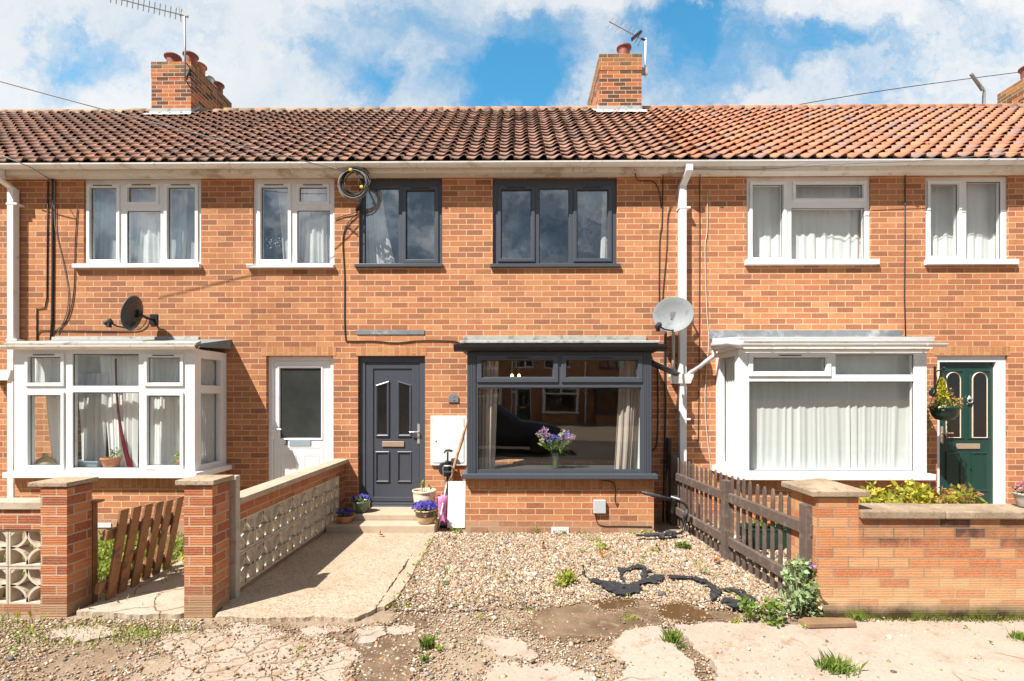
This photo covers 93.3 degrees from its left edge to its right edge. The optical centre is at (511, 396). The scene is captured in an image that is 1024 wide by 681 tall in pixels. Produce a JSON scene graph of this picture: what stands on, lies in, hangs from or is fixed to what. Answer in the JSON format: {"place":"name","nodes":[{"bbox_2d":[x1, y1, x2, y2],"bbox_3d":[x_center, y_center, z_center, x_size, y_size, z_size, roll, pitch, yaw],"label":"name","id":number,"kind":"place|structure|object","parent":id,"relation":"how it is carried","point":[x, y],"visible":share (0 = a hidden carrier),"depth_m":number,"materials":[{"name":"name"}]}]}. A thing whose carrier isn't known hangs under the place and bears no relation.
{"place":"outdoors","nodes":[
{"label":"outdoors","id":0,"kind":"place"},
{"bbox_2d":[77,560,183,619],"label":"neighbour path","id":1,"kind":"structure","parent":0,"point":[164,599],"depth_m":3.86,"materials":[{"name":"concrete"}]},
{"bbox_2d":[94,496,183,599],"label":"garden gate","id":2,"kind":"structure","parent":1,"relation":"on","point":[122,573],"depth_m":4.15,"materials":[{"name":"wood"}]},
{"bbox_2d":[215,532,424,622],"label":"garden path","id":3,"kind":"structure","parent":0,"point":[343,577],"depth_m":4.29,"materials":[{"name":"concrete"}]},
{"bbox_2d":[0,522,803,680],"bbox_3d":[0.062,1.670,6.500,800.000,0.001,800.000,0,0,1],"label":"ground","id":4,"kind":"structure","parent":0,"point":[161,662],"depth_m":3.26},
{"bbox_2d":[0,498,40,614],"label":"garden wall","id":5,"kind":"structure","parent":4,"relation":"on","point":[19,517],"depth_m":3.72,"materials":[{"name":"concrete"}]},
{"bbox_2d":[28,477,98,617],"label":"gate pier","id":6,"kind":"structure","parent":4,"relation":"on","point":[66,547],"depth_m":3.66,"materials":[{"name":"brick"}]},
{"bbox_2d":[0,108,150,497],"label":"terraced house","id":7,"kind":"structure","parent":4,"relation":"on","point":[25,130],"depth_m":7.57,"materials":[{"name":"brick"}]},
{"bbox_2d":[48,625,117,643],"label":"concrete slab","id":8,"kind":"structure","parent":4,"relation":"on","point":[90,630],"depth_m":3.38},
{"bbox_2d":[91,499,104,603],"bbox_3d":[-3.370,1.252,3.913,0.085,0.836,0.080,0,0,1],"label":"gate post","id":9,"kind":"object","parent":4,"relation":"on","point":[94,502],"visible":0.77,"depth_m":3.90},
{"bbox_2d":[0,529,256,643],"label":"grass","id":10,"kind":"structure","parent":4,"relation":"on","point":[104,557],"depth_m":4.85,"materials":[{"name":"green plant"}]},
{"bbox_2d":[0,612,282,657],"bbox_3d":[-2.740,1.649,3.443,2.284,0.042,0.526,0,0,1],"label":"grass","id":11,"kind":"structure","parent":4,"relation":"on","point":[138,631],"depth_m":3.39,"materials":[{"name":"green plant"}]},
{"bbox_2d":[0,50,395,533],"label":"terraced house","id":12,"kind":"structure","parent":4,"relation":"on","point":[249,310],"depth_m":6.54,"materials":[{"name":"brick"}]},
{"bbox_2d":[36,181,48,340],"bbox_3d":[-6.361,-1.842,6.550,0.169,2.166,0.017,0,0,1],"label":"cable","id":13,"kind":"object","parent":12,"relation":"attached to","point":[46,261],"visible":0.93,"depth_m":6.55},
{"bbox_2d":[50,178,53,339],"bbox_3d":[-6.221,-1.905,6.547,0.070,2.294,0.034,0,0,13],"label":"cable","id":14,"kind":"object","parent":12,"relation":"attached to","point":[52,263],"visible":0.75,"depth_m":6.54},
{"bbox_2d":[44,358,60,463],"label":"curtain","id":15,"kind":"object","parent":12,"relation":"hanging from","point":[52,369],"visible":0.59,"depth_m":6.12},
{"bbox_2d":[35,355,138,381],"bbox_3d":[-5.204,-0.290,6.168,2.127,0.540,0.041,0,0,1],"label":"curtain","id":16,"kind":"object","parent":12,"relation":"hanging from","point":[89,363],"visible":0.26,"depth_m":6.18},
{"bbox_2d":[78,373,107,460],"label":"curtain","id":17,"kind":"object","parent":12,"relation":"hanging from","point":[92,406],"visible":0.76,"depth_m":6.11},
{"bbox_2d":[99,447,122,466],"bbox_3d":[-4.990,0.755,6.018,0.221,0.266,0.221,0,0,-45],"label":"plant pot","id":18,"kind":"object","parent":12,"relation":"on","point":[110,461],"visible":0.96,"depth_m":5.97,"materials":[{"name":"ceramic"}]},
{"bbox_2d":[0,337,231,533],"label":"bay window","id":19,"kind":"structure","parent":12,"relation":"in","point":[120,487],"depth_m":5.90,"materials":[{"name":"white plastic"}]},
{"bbox_2d":[100,356,138,466],"bbox_3d":[-4.934,0.213,6.087,0.514,1.452,0.058,0,0,1],"label":"curtain","id":20,"kind":"object","parent":12,"relation":"hanging from","point":[127,370],"visible":0.83,"depth_m":6.08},
{"bbox_2d":[115,358,132,466],"bbox_3d":[-4.843,0.218,6.045,0.249,1.403,0.017,0,0,1],"label":"cloth strip","id":21,"kind":"object","parent":12,"relation":"attached to","point":[127,456],"visible":0.88,"depth_m":6.04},
{"bbox_2d":[103,295,157,329],"bbox_3d":[-4.907,-1.080,6.295,0.377,0.443,0.545,0,0,20],"label":"satellite dish","id":22,"kind":"object","parent":12,"relation":"attached to","point":[131,315],"visible":1,"depth_m":6.16,"materials":[{"name":"black metal"}]},
{"bbox_2d":[72,179,201,268],"bbox_3d":[-5.058,-2.362,6.571,1.725,1.246,0.155,0,0,1],"label":"window","id":23,"kind":"structure","parent":12,"relation":"in","point":[124,188],"depth_m":6.57,"materials":[{"name":"white plastic"}]},
{"bbox_2d":[95,189,194,262],"bbox_3d":[-5.153,-2.398,6.735,1.588,1.181,0.069,0,0,1],"label":"curtain","id":24,"kind":"object","parent":12,"relation":"hanging from","point":[105,240],"visible":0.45,"depth_m":6.74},
{"bbox_2d":[134,189,160,262],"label":"curtain","id":25,"kind":"object","parent":12,"relation":"hanging from","point":[148,245],"visible":0.74,"depth_m":6.70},
{"bbox_2d":[110,0,190,83],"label":"tv aerial","id":26,"kind":"object","parent":12,"relation":"attached to","point":[186,76],"visible":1,"depth_m":8.94,"materials":[{"name":"metal"}]},
{"bbox_2d":[153,358,179,463],"bbox_3d":[-4.382,0.214,6.110,0.556,1.460,0.068,0,0,-2],"label":"curtain","id":27,"kind":"object","parent":12,"relation":"hanging from","point":[166,429],"visible":0.46,"depth_m":6.11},
{"bbox_2d":[175,190,187,258],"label":"curtain","id":28,"kind":"object","parent":12,"relation":"hanging from","point":[180,252],"visible":0.81,"depth_m":6.69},
{"bbox_2d":[201,359,215,463],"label":"curtain","id":29,"kind":"object","parent":12,"relation":"hanging from","point":[208,416],"visible":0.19,"depth_m":6.29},
{"bbox_2d":[246,178,334,268],"bbox_3d":[-2.977,-2.355,6.551,1.170,1.241,0.155,0,0,1],"label":"window","id":30,"kind":"structure","parent":12,"relation":"in","point":[295,187],"depth_m":6.55,"materials":[{"name":"white plastic"}]},
{"bbox_2d":[269,356,332,480],"bbox_3d":[-2.865,0.488,6.603,0.911,2.085,0.109,0,0,1],"label":"door","id":31,"kind":"structure","parent":12,"relation":"in","point":[300,387],"depth_m":6.62,"materials":[{"name":"white plastic"}]},
{"bbox_2d":[278,189,329,262],"bbox_3d":[-2.876,-2.380,6.714,0.758,1.144,0.067,0,0,-2],"label":"curtain","id":32,"kind":"object","parent":12,"relation":"hanging from","point":[283,200],"visible":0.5,"depth_m":6.72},
{"bbox_2d":[300,189,326,262],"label":"curtain","id":33,"kind":"object","parent":12,"relation":"hanging from","point":[314,241],"visible":0.78,"depth_m":6.67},
{"bbox_2d":[175,475,233,617],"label":"gate pier","id":34,"kind":"structure","parent":4,"relation":"on","point":[206,546],"depth_m":3.65,"materials":[{"name":"brick"}]},
{"bbox_2d":[229,475,239,598],"bbox_3d":[-2.267,1.160,3.952,0.060,1.039,0.060,0,0,1],"label":"wooden post","id":35,"kind":"object","parent":4,"relation":"on","point":[234,538],"visible":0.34,"depth_m":3.92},
{"bbox_2d":[227,623,269,635],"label":"concrete slab","id":36,"kind":"structure","parent":4,"relation":"on","point":[247,632],"depth_m":3.43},
{"bbox_2d":[154,627,359,680],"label":"cracked slab","id":37,"kind":"structure","parent":4,"relation":"on","point":[329,671],"depth_m":3.07,"materials":[{"name":"concrete"}]},
{"bbox_2d":[229,459,347,599],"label":"garden wall","id":38,"kind":"structure","parent":4,"relation":"on","point":[283,518],"depth_m":4.85,"materials":[{"name":"concrete"}]},
{"bbox_2d":[300,625,346,636],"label":"concrete slab","id":39,"kind":"structure","parent":4,"relation":"on","point":[315,629],"depth_m":3.42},
{"bbox_2d":[271,614,427,680],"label":"mud","id":40,"kind":"structure","parent":4,"relation":"on","point":[377,665],"depth_m":3.14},
{"bbox_2d":[355,626,385,644],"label":"concrete slab","id":41,"kind":"structure","parent":4,"relation":"on","point":[366,636],"depth_m":3.35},
{"bbox_2d":[326,507,438,533],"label":"doorsteps","id":42,"kind":"object","parent":4,"relation":"on","point":[389,519],"visible":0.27,"depth_m":5.91,"materials":[{"name":"concrete"}]},
{"bbox_2d":[335,508,354,523],"bbox_3d":[-2.058,1.458,5.960,0.227,0.172,0.227,0,0,1],"label":"plant pot","id":43,"kind":"object","parent":42,"relation":"on","point":[346,515],"visible":1,"depth_m":5.91,"materials":[{"name":"ceramic"}]},
{"bbox_2d":[352,493,370,512],"bbox_3d":[-1.926,1.351,6.189,0.242,0.240,0.242,0,0,1],"label":"plant pot","id":44,"kind":"object","parent":42,"relation":"on","point":[362,505],"visible":1,"depth_m":6.13,"materials":[{"name":"ceramic"}]},
{"bbox_2d":[412,480,436,502],"bbox_3d":[-1.125,1.268,6.211,0.311,0.406,0.311,0,0,1],"label":"plant pot","id":45,"kind":"object","parent":42,"relation":"on","point":[424,493],"visible":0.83,"depth_m":6.12,"materials":[{"name":"ceramic"}]},
{"bbox_2d":[411,500,439,524],"bbox_3d":[-1.049,1.403,5.917,0.345,0.281,0.277,0,0,1],"label":"plant pot","id":46,"kind":"object","parent":42,"relation":"on","point":[425,511],"visible":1,"depth_m":5.84,"materials":[{"name":"ceramic"}]},
{"bbox_2d":[377,531,436,611],"bbox_3d":[-0.981,1.662,4.822,0.143,0.060,2.144,0,0,1],"label":"path edging","id":47,"kind":"object","parent":4,"relation":"on","point":[399,584],"visible":0.77,"depth_m":4.40,"materials":[{"name":"concrete"}]},
{"bbox_2d":[437,495,447,526],"bbox_3d":[-0.848,1.460,6.208,0.235,0.389,0.120,0,0,1],"label":"wellington boot","id":48,"kind":"object","parent":4,"relation":"on","point":[441,499],"visible":0.59,"depth_m":6.16,"materials":[{"name":"pink rubber"}]},
{"bbox_2d":[447,481,464,527],"bbox_3d":[-0.704,1.367,6.160,0.223,0.565,0.143,0,0,1],"label":"white panel","id":49,"kind":"object","parent":4,"relation":"on","point":[456,506],"visible":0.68,"depth_m":6.14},
{"bbox_2d":[476,634,537,661],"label":"concrete slab","id":50,"kind":"structure","parent":4,"relation":"on","point":[508,647],"depth_m":3.19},
{"bbox_2d":[0,593,1023,680],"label":"loose stones","id":51,"kind":"object","parent":4,"relation":"on","point":[414,658],"visible":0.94,"depth_m":3.23,"materials":[{"name":"gravel"}]},
{"bbox_2d":[338,43,693,534],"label":"terraced house","id":52,"kind":"structure","parent":4,"relation":"on","point":[556,306],"depth_m":6.51,"materials":[{"name":"brick"}]},
{"bbox_2d":[338,167,370,211],"bbox_3d":[-2.058,-2.758,6.391,0.437,0.544,0.232,0,0,1],"label":"cable coil","id":53,"kind":"object","parent":52,"relation":"attached to","point":[366,187],"visible":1,"depth_m":6.31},
{"bbox_2d":[0,81,345,171],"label":"overhead wire","id":54,"kind":"object","parent":53,"relation":"attached to","point":[169,126],"visible":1,"depth_m":5.73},
{"bbox_2d":[366,191,394,263],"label":"curtain","id":55,"kind":"object","parent":52,"relation":"hanging from","point":[378,248],"visible":0.88,"depth_m":6.69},
{"bbox_2d":[359,356,424,505],"bbox_3d":[-1.624,0.466,6.563,0.908,2.039,0.155,0,0,1],"label":"door","id":56,"kind":"structure","parent":52,"relation":"in","point":[391,388],"depth_m":6.58,"materials":[{"name":"plastic"}]},
{"bbox_2d":[354,179,442,267],"bbox_3d":[-1.519,-2.359,6.547,1.188,1.229,0.155,0,0,1],"label":"window","id":57,"kind":"structure","parent":52,"relation":"in","point":[405,186],"depth_m":6.55,"materials":[{"name":"plastic"}]},
{"bbox_2d":[342,212,459,342],"bbox_3d":[-1.470,-1.601,6.500,1.628,1.784,0.024,0,0,1],"label":"cable","id":58,"kind":"object","parent":52,"relation":"attached to","point":[344,306],"visible":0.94,"depth_m":6.50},
{"bbox_2d":[431,416,466,465],"bbox_3d":[-0.847,0.585,6.484,0.489,0.667,0.046,0,0,1],"label":"meter box","id":59,"kind":"object","parent":52,"relation":"attached to","point":[446,434],"visible":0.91,"depth_m":6.47,"materials":[{"name":"white plastic"}]},
{"bbox_2d":[433,419,463,462],"bbox_3d":[-0.847,0.585,6.483,0.413,0.591,0.044,0,0,1],"label":"door","id":60,"kind":"structure","parent":59,"relation":"in","point":[447,433],"depth_m":6.47,"materials":[{"name":"white plastic"}]},
{"bbox_2d":[479,361,498,468],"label":"curtain","id":61,"kind":"object","parent":52,"relation":"hanging from","point":[487,418],"visible":0.74,"depth_m":5.98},
{"bbox_2d":[502,192,506,257],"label":"curtain","id":62,"kind":"object","parent":52,"relation":"hanging from","point":[504,255],"visible":0.45,"depth_m":6.69,"materials":[{"name":"white fabric"}]},
{"bbox_2d":[490,179,619,267],"bbox_3d":[0.579,-2.352,6.527,1.736,1.227,0.155,0,0,1],"label":"window","id":63,"kind":"structure","parent":52,"relation":"in","point":[573,186],"depth_m":6.53,"materials":[{"name":"plastic"}]},
{"bbox_2d":[536,426,575,468],"bbox_3d":[0.543,0.630,6.008,0.501,0.548,0.241,0,0,1],"label":"flower vase","id":64,"kind":"object","parent":52,"relation":"on","point":[552,445],"visible":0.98,"depth_m":6.00,"materials":[{"name":"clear glass"}]},
{"bbox_2d":[453,335,680,534],"bbox_3d":[0.777,0.474,6.232,2.928,2.593,1.082,0,0,1],"label":"bay window","id":65,"kind":"structure","parent":52,"relation":"in","point":[508,498],"depth_m":5.84,"materials":[{"name":"plastic"}]},
{"bbox_2d":[600,192,606,257],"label":"curtain","id":66,"kind":"object","parent":52,"relation":"hanging from","point":[603,249],"visible":0.46,"depth_m":6.68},
{"bbox_2d":[614,361,637,468],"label":"curtain","id":67,"kind":"object","parent":52,"relation":"hanging from","point":[626,426],"visible":0.83,"depth_m":5.96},
{"bbox_2d":[607,18,647,76],"bbox_3d":[2.161,-6.559,9.069,0.765,1.065,0.073,0,0,-3],"label":"tv aerial","id":68,"kind":"object","parent":52,"relation":"attached to","point":[644,68],"visible":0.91,"depth_m":9.06,"materials":[{"name":"grey metal"}]},
{"bbox_2d":[633,388,639,468],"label":"curtain","id":69,"kind":"object","parent":52,"relation":"hanging from","point":[636,465],"visible":0.35,"depth_m":6.03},
{"bbox_2d":[662,331,665,521],"bbox_3d":[2.035,0.429,6.465,0.054,2.639,0.031,0,0,1],"label":"cable","id":70,"kind":"object","parent":52,"relation":"attached to","point":[664,433],"visible":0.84,"depth_m":6.46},
{"bbox_2d":[653,297,693,331],"bbox_3d":[2.064,-1.043,6.188,0.895,0.488,0.373,0,0,-26],"label":"satellite dish","id":71,"kind":"object","parent":52,"relation":"attached to","point":[673,314],"visible":1,"depth_m":6.20,"materials":[{"name":"white metal"}]},
{"bbox_2d":[479,659,596,680],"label":"concrete slab","id":72,"kind":"structure","parent":4,"relation":"on","point":[512,671],"depth_m":2.90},
{"bbox_2d":[392,531,810,615],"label":"gravel","id":73,"kind":"structure","parent":4,"relation":"on","point":[529,553],"depth_m":4.56,"materials":[{"name":"gravel"}]},
{"bbox_2d":[8,530,993,665],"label":"seedlings","id":74,"kind":"object","parent":73,"relation":"on","point":[447,582],"visible":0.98,"depth_m":4.42,"materials":[{"name":"green plant"}]},
{"bbox_2d":[552,568,576,588],"bbox_3d":[0.455,1.575,4.246,0.257,0.160,0.159,0,0,-34],"label":"weed","id":75,"kind":"object","parent":73,"relation":"on","point":[565,577],"visible":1,"depth_m":4.23,"materials":[{"name":"green plant"}]},
{"bbox_2d":[636,491,688,537],"bbox_3d":[1.748,1.351,5.591,0.660,0.536,0.144,0,0,-15],"label":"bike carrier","id":76,"kind":"object","parent":73,"relation":"on","point":[673,499],"visible":1,"depth_m":5.59,"materials":[{"name":"black metal"}]},
{"bbox_2d":[582,564,755,606],"bbox_3d":[1.304,1.617,4.252,1.464,0.027,0.780,0,0,17],"label":"torn membrane","id":77,"kind":"object","parent":73,"relation":"on","point":[615,587],"visible":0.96,"depth_m":4.17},
{"bbox_2d":[775,554,822,616],"bbox_3d":[2.164,1.411,3.657,0.327,0.481,0.295,0,0,1],"label":"poppy plant","id":78,"kind":"object","parent":73,"relation":"on","point":[799,568],"visible":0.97,"depth_m":3.61,"materials":[{"name":"green plant"}]},
{"bbox_2d":[512,595,746,642],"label":"mud","id":79,"kind":"structure","parent":4,"relation":"on","point":[585,624],"depth_m":3.58,"materials":[{"name":"soil"}]},
{"bbox_2d":[593,598,638,610],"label":"puddle","id":80,"kind":"object","parent":79,"relation":"on","point":[613,604],"visible":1,"depth_m":3.87,"materials":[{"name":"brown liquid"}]},
{"bbox_2d":[657,602,713,621],"bbox_3d":[1.313,1.652,3.729,0.397,0.004,0.340,0,0,1],"label":"dirt patch","id":81,"kind":"object","parent":79,"relation":"on","point":[678,610],"visible":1,"depth_m":3.70,"materials":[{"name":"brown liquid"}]},
{"bbox_2d":[608,626,699,680],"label":"concrete slab","id":82,"kind":"structure","parent":4,"relation":"on","point":[632,645],"depth_m":3.06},
{"bbox_2d":[659,628,683,643],"bbox_3d":[1.074,1.608,3.247,0.164,0.104,0.126,0,0,32],"label":"weed","id":83,"kind":"object","parent":82,"relation":"on","point":[673,637],"visible":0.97,"depth_m":3.24,"materials":[{"name":"green plant"}]},
{"bbox_2d":[666,438,671,521],"bbox_3d":[2.083,1.098,6.415,0.060,1.104,0.070,0,0,1],"label":"dark board","id":84,"kind":"object","parent":4,"relation":"on","point":[668,446],"visible":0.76,"depth_m":6.39,"materials":[{"name":"black plastic"}]},
{"bbox_2d":[677,648,714,680],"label":"mud","id":85,"kind":"structure","parent":4,"relation":"on","point":[699,665],"depth_m":3.02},
{"bbox_2d":[669,454,812,616],"bbox_3d":[2.188,1.225,5.014,0.085,0.950,2.738,0,0,-3],"label":"picket fence","id":86,"kind":"object","parent":4,"relation":"on","point":[729,544],"visible":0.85,"depth_m":4.67,"materials":[{"name":"wood"}]},
{"bbox_2d":[734,534,786,587],"bbox_3d":[4.521,1.652,4.809,4.294,0.112,1.966,0,0,1],"label":"gravel bed","id":87,"kind":"object","parent":4,"relation":"on","point":[776,559],"visible":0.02,"depth_m":4.98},
{"bbox_2d":[740,513,786,548],"bbox_3d":[2.829,1.456,5.340,0.600,0.387,0.270,0,0,1],"label":"planter trough","id":88,"kind":"object","parent":87,"relation":"on","point":[776,536],"visible":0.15,"depth_m":5.24,"materials":[{"name":"green plastic"}]},
{"bbox_2d":[859,478,964,503],"bbox_3d":[3.317,1.178,4.061,0.777,0.988,0.495,0,0,1],"label":"shrub","id":89,"kind":"object","parent":87,"relation":"on","point":[919,493],"visible":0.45,"depth_m":4.05,"materials":[{"name":"yellow plant"}]},
{"bbox_2d":[928,482,986,503],"bbox_3d":[3.701,1.185,4.056,0.474,0.971,0.417,0,0,-45],"label":"shrub","id":90,"kind":"object","parent":87,"relation":"on","point":[969,494],"visible":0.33,"depth_m":4.00,"materials":[{"name":"green plant"}]},
{"bbox_2d":[736,594,786,626],"bbox_3d":[1.825,1.569,3.534,0.328,0.212,0.213,0,0,16],"label":"weed","id":91,"kind":"object","parent":4,"relation":"on","point":[748,606],"visible":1,"depth_m":3.53,"materials":[{"name":"green plant"}]},
{"bbox_2d":[781,478,869,617],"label":"gate pier","id":92,"kind":"structure","parent":4,"relation":"on","point":[835,537],"depth_m":3.61,"materials":[{"name":"brick"}]},
{"bbox_2d":[640,104,1023,532],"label":"terraced house","id":93,"kind":"structure","parent":4,"relation":"on","point":[962,320],"depth_m":6.46,"materials":[{"name":"brick"}]},
{"bbox_2d":[698,174,700,441],"bbox_3d":[2.481,-1.209,6.400,0.030,3.631,0.153,0,0,16],"label":"cable","id":94,"kind":"object","parent":93,"relation":"attached to","point":[699,304],"visible":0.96,"depth_m":6.46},
{"bbox_2d":[705,192,711,470],"bbox_3d":[2.623,-0.855,6.464,0.098,3.779,0.015,0,0,1],"label":"cable","id":95,"kind":"object","parent":93,"relation":"attached to","point":[708,330],"visible":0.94,"depth_m":6.46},
{"bbox_2d":[725,356,734,463],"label":"curtain","id":96,"kind":"object","parent":93,"relation":"hanging from","point":[729,409],"visible":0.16,"depth_m":6.24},
{"bbox_2d":[753,187,860,258],"bbox_3d":[4.079,-2.406,6.640,1.653,1.157,0.042,0,0,1],"label":"curtain","id":97,"kind":"object","parent":93,"relation":"hanging from","point":[827,234],"visible":0.59,"depth_m":6.64,"materials":[{"name":"fabric"}]},
{"bbox_2d":[745,177,879,265],"bbox_3d":[3.990,-2.364,6.484,1.758,1.209,0.155,0,0,1],"label":"window","id":98,"kind":"structure","parent":93,"relation":"in","point":[788,200],"depth_m":6.49,"materials":[{"name":"white plastic"}]},
{"bbox_2d":[687,330,948,532],"bbox_3d":[3.747,0.439,6.198,2.872,2.661,1.092,0,0,1],"label":"bay window","id":99,"kind":"structure","parent":93,"relation":"in","point":[746,345],"depth_m":5.80,"materials":[{"name":"white plastic"}]},
{"bbox_2d":[749,355,909,468],"bbox_3d":[3.947,0.199,5.960,2.117,1.496,0.032,0,0,0],"label":"curtain","id":100,"kind":"object","parent":93,"relation":"hanging from","point":[829,425],"visible":0.78,"depth_m":5.96,"materials":[{"name":"fabric"}]},
{"bbox_2d":[693,152,1023,169],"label":"gutter","id":101,"kind":"object","parent":93,"relation":"attached to","point":[858,163],"visible":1,"depth_m":6.19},
{"bbox_2d":[904,175,905,336],"bbox_3d":[5.233,-1.880,6.435,0.026,2.184,0.024,0,0,1],"label":"cable","id":102,"kind":"object","parent":93,"relation":"attached to","point":[904,246],"visible":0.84,"depth_m":6.43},
{"bbox_2d":[927,366,967,436],"bbox_3d":[5.503,0.072,6.156,0.526,0.958,0.393,0,0,-29],"label":"hanging basket","id":103,"kind":"object","parent":93,"relation":"attached to","point":[941,412],"visible":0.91,"depth_m":6.08,"materials":[{"name":"green plastic"}]},
{"bbox_2d":[931,184,995,258],"bbox_3d":[6.232,-2.413,6.618,1.086,1.172,0.045,0,0,1],"label":"curtain","id":104,"kind":"object","parent":93,"relation":"hanging from","point":[980,221],"visible":0.54,"depth_m":6.62,"materials":[{"name":"fabric"}]},
{"bbox_2d":[924,177,1018,264],"bbox_3d":[6.095,-2.356,6.464,1.203,1.203,0.155,0,0,1],"label":"window","id":105,"kind":"structure","parent":93,"relation":"in","point":[958,257],"depth_m":6.47,"materials":[{"name":"white plastic"}]},
{"bbox_2d":[937,356,1005,503],"bbox_3d":[6.135,0.494,6.509,0.936,2.112,0.114,0,0,1],"label":"door","id":106,"kind":"structure","parent":93,"relation":"in","point":[971,447],"depth_m":6.51,"materials":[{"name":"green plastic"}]},
{"bbox_2d":[675,618,1023,680],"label":"concrete slab","id":107,"kind":"structure","parent":4,"relation":"on","point":[916,648],"depth_m":3.15,"materials":[{"name":"concrete"}]},
{"bbox_2d":[799,617,855,627],"bbox_3d":[2.268,1.621,3.475,0.390,0.033,0.110,0,0,1],"label":"wood offcut","id":108,"kind":"object","parent":107,"relation":"on","point":[820,622],"visible":0.99,"depth_m":3.44,"materials":[{"name":"brown wood"}]},
{"bbox_2d":[810,648,867,678],"bbox_3d":[1.962,1.610,2.910,0.212,0.101,0.262,0,0,-39],"label":"weed","id":109,"kind":"object","parent":107,"relation":"on","point":[832,664],"visible":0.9,"depth_m":2.90,"materials":[{"name":"green plant"}]},
{"bbox_2d":[773,614,1023,622],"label":"grass","id":110,"kind":"structure","parent":4,"relation":"on","point":[964,618],"depth_m":3.56,"materials":[{"name":"green plant"}]},
{"bbox_2d":[859,503,1023,619],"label":"garden wall","id":111,"kind":"structure","parent":4,"relation":"on","point":[942,560],"depth_m":3.60,"materials":[{"name":"brick"}]},
{"bbox_2d":[1011,480,1023,507],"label":"plant pot","id":112,"kind":"object","parent":111,"relation":"on","point":[1018,497],"visible":1,"depth_m":3.70,"materials":[{"name":"ceramic"}]},
{"bbox_2d":[868,66,1023,490],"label":"terraced house","id":113,"kind":"structure","parent":4,"relation":"on","point":[1001,121],"depth_m":8.04,"materials":[{"name":"brick"}]},
{"bbox_2d":[0,0,1023,113],"label":"sky","id":114,"kind":"structure","parent":0,"point":[97,53],"materials":[{"name":"blue"}]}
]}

